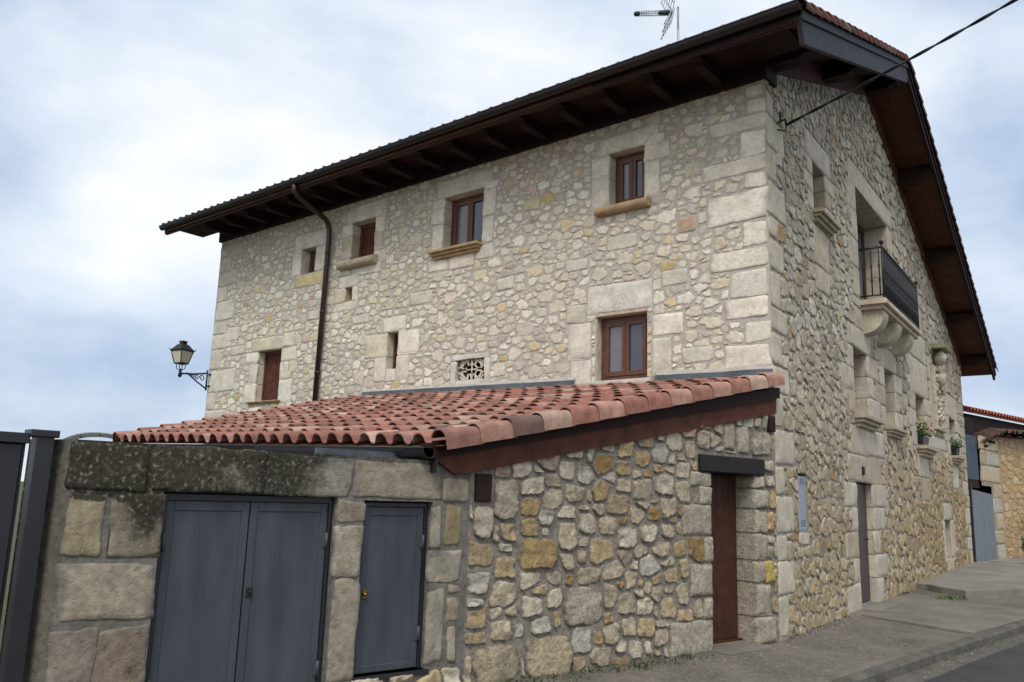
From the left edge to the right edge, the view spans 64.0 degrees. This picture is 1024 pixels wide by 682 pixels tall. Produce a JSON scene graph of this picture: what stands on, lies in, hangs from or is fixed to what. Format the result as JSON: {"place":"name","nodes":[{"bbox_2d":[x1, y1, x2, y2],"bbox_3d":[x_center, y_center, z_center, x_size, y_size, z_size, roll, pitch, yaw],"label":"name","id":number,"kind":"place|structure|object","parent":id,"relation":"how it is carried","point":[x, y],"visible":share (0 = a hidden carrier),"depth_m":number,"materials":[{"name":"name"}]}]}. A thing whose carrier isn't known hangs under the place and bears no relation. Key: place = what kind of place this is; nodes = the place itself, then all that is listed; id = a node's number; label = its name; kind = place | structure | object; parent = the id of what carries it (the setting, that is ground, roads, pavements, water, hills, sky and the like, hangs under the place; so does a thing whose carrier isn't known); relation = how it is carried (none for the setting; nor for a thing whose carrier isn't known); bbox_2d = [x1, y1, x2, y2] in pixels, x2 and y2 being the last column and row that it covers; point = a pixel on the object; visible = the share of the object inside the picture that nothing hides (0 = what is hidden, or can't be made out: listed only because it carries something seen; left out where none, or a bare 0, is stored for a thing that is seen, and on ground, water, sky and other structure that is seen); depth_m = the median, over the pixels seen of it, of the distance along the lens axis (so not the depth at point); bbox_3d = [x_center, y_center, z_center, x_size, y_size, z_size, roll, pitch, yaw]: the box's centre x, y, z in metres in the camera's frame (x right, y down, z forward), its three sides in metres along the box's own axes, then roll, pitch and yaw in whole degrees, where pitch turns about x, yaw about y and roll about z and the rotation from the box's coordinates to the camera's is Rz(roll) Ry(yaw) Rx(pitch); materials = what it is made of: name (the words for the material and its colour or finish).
{"place":"outdoors","nodes":[
{"label":"outdoors","id":0,"kind":"place"},
{"bbox_2d":[0,481,23,648],"bbox_3d":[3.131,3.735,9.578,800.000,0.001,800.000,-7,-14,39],"label":"ground","id":1,"kind":"structure","parent":0,"point":[11,558],"depth_m":17.90,"materials":[{"name":"soil"}]},
{"bbox_2d":[63,432,111,438],"bbox_3d":[-6.387,2.635,12.394,1.265,2.454,1.028,7,-12,-25],"label":"hoop frame","id":2,"kind":"object","parent":1,"relation":"on","point":[90,434],"visible":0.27,"depth_m":12.42,"materials":[{"name":"grey metal"}]},
{"bbox_2d":[830,620,1023,681],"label":"kerb","id":3,"kind":"structure","parent":1,"relation":"on","point":[895,668],"depth_m":9.22,"materials":[{"name":"concrete"}]},
{"bbox_2d":[885,633,1023,681],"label":"road gutter","id":4,"kind":"object","parent":1,"relation":"on","point":[979,653],"visible":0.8,"depth_m":9.43,"materials":[{"name":"concrete"}]},
{"bbox_2d":[0,0,1023,480],"label":"sky","id":5,"kind":"structure","parent":0,"point":[120,120],"materials":[{"name":"white"}]},
{"bbox_2d":[508,589,1023,681],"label":"pavement","id":6,"kind":"structure","parent":0,"point":[814,657],"depth_m":8.78,"materials":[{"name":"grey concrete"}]},
{"bbox_2d":[0,429,59,681],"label":"metal gate","id":7,"kind":"structure","parent":6,"relation":"on","point":[12,448],"depth_m":5.08,"materials":[{"name":"grey metal"}]},
{"bbox_2d":[0,439,470,681],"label":"yard wall","id":8,"kind":"structure","parent":6,"relation":"on","point":[166,563],"depth_m":5.89,"materials":[{"name":"stone"}]},
{"bbox_2d":[146,500,249,681],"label":"steel door","id":9,"kind":"structure","parent":8,"relation":"in","point":[203,544],"depth_m":5.69,"materials":[{"name":"grey paint"}]},
{"bbox_2d":[234,502,328,681],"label":"steel door","id":10,"kind":"structure","parent":8,"relation":"in","point":[286,543],"depth_m":6.05,"materials":[{"name":"grey paint"}]},
{"bbox_2d":[354,507,424,673],"bbox_3d":[-0.979,1.990,6.610,0.583,1.270,0.070,10,-13,-38],"label":"steel door","id":11,"kind":"structure","parent":8,"relation":"in","point":[388,630],"depth_m":6.61,"materials":[{"name":"grey paint"}]},
{"bbox_2d":[112,365,784,681],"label":"lean to annex","id":12,"kind":"object","parent":6,"relation":"on","point":[613,524],"visible":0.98,"depth_m":8.36,"materials":[{"name":"stone"}]},
{"bbox_2d":[710,474,742,643],"bbox_3d":[2.360,2.496,9.454,0.790,1.900,0.110,10,-13,-38],"label":"door","id":13,"kind":"structure","parent":12,"relation":"in","point":[723,502],"depth_m":9.54,"materials":[{"name":"brown wood"}]},
{"bbox_2d":[159,0,997,641],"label":"stone house","id":14,"kind":"structure","parent":6,"relation":"on","point":[675,206],"depth_m":13.30,"materials":[{"name":"stone"}]},
{"bbox_2d":[169,340,211,390],"bbox_3d":[-7.286,0.548,18.630,1.114,1.155,0.429,-4,-12,27],"label":"wall lantern","id":15,"kind":"object","parent":14,"relation":"attached to","point":[182,352],"depth_m":18.71,"materials":[{"name":"metal"}]},
{"bbox_2d":[246,351,281,404],"bbox_3d":[-5.073,0.770,17.173,1.120,1.139,0.310,-7,-14,39],"label":"window","id":16,"kind":"structure","parent":14,"relation":"in","point":[271,379],"depth_m":17.30,"materials":[{"name":"wood"}]},
{"bbox_2d":[309,251,315,272],"bbox_3d":[-4.036,-1.614,17.006,0.458,0.528,0.082,-7,-14,39],"label":"window","id":17,"kind":"structure","parent":14,"relation":"in","point":[313,254],"depth_m":17.07,"materials":[{"name":"brown wood"}]},
{"bbox_2d":[336,222,377,270],"bbox_3d":[-2.882,-1.862,15.873,1.060,0.939,0.419,-7,-14,39],"label":"window","id":18,"kind":"structure","parent":14,"relation":"in","point":[367,256],"depth_m":15.96,"materials":[{"name":"brown wood"}]},
{"bbox_2d":[392,334,397,368],"bbox_3d":[-2.036,0.199,14.904,0.278,0.668,0.070,-7,-14,39],"label":"window","id":19,"kind":"structure","parent":14,"relation":"in","point":[395,355],"depth_m":14.95,"materials":[{"name":"brown wood"}]},
{"bbox_2d":[427,193,483,260],"bbox_3d":[-0.896,-1.999,14.237,1.170,1.119,0.410,-7,-14,39],"label":"window","id":20,"kind":"structure","parent":14,"relation":"in","point":[467,218],"depth_m":14.27,"materials":[{"name":"wood"}]},
{"bbox_2d":[587,307,652,383],"bbox_3d":[1.595,0.118,11.732,1.060,1.095,0.250,-7,-14,39],"label":"window","id":21,"kind":"structure","parent":14,"relation":"in","point":[621,336],"depth_m":11.80,"materials":[{"name":"wood"}]},
{"bbox_2d":[594,151,650,217],"bbox_3d":[1.694,-2.351,12.150,0.900,0.961,0.369,-7,-14,39],"label":"window","id":22,"kind":"structure","parent":14,"relation":"in","point":[630,169],"depth_m":12.19,"materials":[{"name":"wood"}]},
{"bbox_2d":[634,0,678,40],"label":"television aerial","id":23,"kind":"object","parent":14,"relation":"attached to","point":[667,12],"visible":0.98,"depth_m":15.62,"materials":[{"name":"metal"}]},
{"bbox_2d":[811,207,841,236],"bbox_3d":[4.841,-1.817,12.653,0.220,0.160,1.070,-6,-13,35],"label":"window sill","id":24,"kind":"structure","parent":14,"relation":"in","point":[822,217],"depth_m":12.52,"materials":[{"name":"beige stone"}]},
{"bbox_2d":[857,223,866,299],"bbox_3d":[6.531,-1.506,15.901,0.082,2.098,2.618,-6,-13,35],"label":"window","id":25,"kind":"structure","parent":14,"relation":"in","point":[860,231],"depth_m":16.78,"materials":[{"name":"brown wood"}]},
{"bbox_2d":[856,483,870,602],"bbox_3d":[5.723,3.305,13.459,0.096,1.910,1.086,-6,-13,35],"label":"door","id":26,"kind":"structure","parent":14,"relation":"in","point":[861,490],"depth_m":13.64,"materials":[{"name":"metal"}]},
{"bbox_2d":[854,413,883,431],"bbox_3d":[6.030,1.390,13.869,0.230,0.200,1.380,-6,-13,35],"label":"window sill","id":27,"kind":"structure","parent":14,"relation":"in","point":[863,420],"depth_m":13.62,"materials":[{"name":"beige stone"}]},
{"bbox_2d":[886,426,907,439],"bbox_3d":[7.356,1.768,15.697,0.210,0.170,1.300,-6,-13,35],"label":"window sill","id":28,"kind":"structure","parent":14,"relation":"in","point":[895,432],"depth_m":15.46,"materials":[{"name":"beige stone"}]},
{"bbox_2d":[777,0,1017,131],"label":"overhead cable","id":29,"kind":"object","parent":14,"relation":"attached to","point":[982,18],"visible":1,"depth_m":10.02,"materials":[{"name":"rubber"}]},
{"bbox_2d":[916,416,933,444],"bbox_3d":[9.022,1.976,18.024,0.575,0.662,1.201,-7,-14,39],"label":"flower pot","id":30,"kind":"object","parent":14,"relation":"on","point":[922,438],"visible":0.81,"depth_m":17.85,"materials":[{"name":"green plant"}]},
{"bbox_2d":[917,445,938,458],"bbox_3d":[9.216,2.466,18.181,0.250,0.220,1.550,-6,-13,35],"label":"window sill","id":31,"kind":"structure","parent":14,"relation":"in","point":[927,451],"depth_m":17.85,"materials":[{"name":"beige stone"}]},
{"bbox_2d":[950,432,965,454],"bbox_3d":[11.780,2.753,21.836,0.572,0.627,1.020,-3,-12,25],"label":"flower pot","id":32,"kind":"object","parent":14,"relation":"on","point":[955,447],"visible":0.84,"depth_m":21.67,"materials":[{"name":"green plant"}]},
{"bbox_2d":[951,455,965,464],"bbox_3d":[11.873,3.181,21.835,0.230,0.200,1.300,-6,-13,35],"label":"window sill","id":33,"kind":"structure","parent":14,"relation":"in","point":[957,459],"depth_m":21.54,"materials":[{"name":"beige stone"}]},
{"bbox_2d":[711,640,772,655],"bbox_3d":[2.350,3.420,9.162,0.856,0.056,0.736,11,-14,-40],"label":"doorstep","id":34,"kind":"object","parent":6,"relation":"on","point":[734,648],"visible":0.43,"depth_m":8.99,"materials":[{"name":"stone"}]},
{"bbox_2d":[501,594,1017,681],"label":"weeds","id":35,"kind":"object","parent":6,"relation":"on","point":[955,597],"visible":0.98,"depth_m":7.94,"materials":[{"name":"green plant"}]},
{"bbox_2d":[862,601,898,610],"bbox_3d":[5.667,4.277,13.220,0.860,0.068,1.100,-7,-14,39],"label":"doorstep","id":36,"kind":"object","parent":6,"relation":"on","point":[873,605],"visible":0.38,"depth_m":13.04,"materials":[{"name":"stone"}]},
{"bbox_2d":[852,596,1023,634],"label":"pavement slab","id":37,"kind":"structure","parent":6,"relation":"on","point":[961,617],"depth_m":12.38,"materials":[{"name":"concrete"}]},
{"bbox_2d":[917,559,1023,597],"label":"ramp","id":38,"kind":"structure","parent":6,"relation":"on","point":[984,579],"depth_m":16.96,"materials":[{"name":"concrete"}]},
{"bbox_2d":[989,557,1023,564],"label":"ramp","id":39,"kind":"structure","parent":38,"relation":"on","point":[1018,560],"depth_m":23.50,"materials":[{"name":"concrete"}]},
{"bbox_2d":[968,486,996,561],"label":"blue gate","id":40,"kind":"structure","parent":6,"relation":"on","point":[982,527],"depth_m":24.01,"materials":[{"name":"metal"}]},
{"bbox_2d":[963,416,1023,558],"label":"neighbouring barn","id":41,"kind":"structure","parent":6,"relation":"on","point":[1001,454],"depth_m":25.93,"materials":[{"name":"stone"}]},
{"bbox_2d":[963,405,1023,493],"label":"barn behind","id":42,"kind":"structure","parent":41,"relation":"on","point":[980,423],"depth_m":26.53,"materials":[{"name":"wood"}]},
{"bbox_2d":[925,643,1023,681],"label":"road","id":43,"kind":"structure","parent":0,"point":[1006,665],"depth_m":9.01,"materials":[{"name":"grey asphalt"}]}
]}

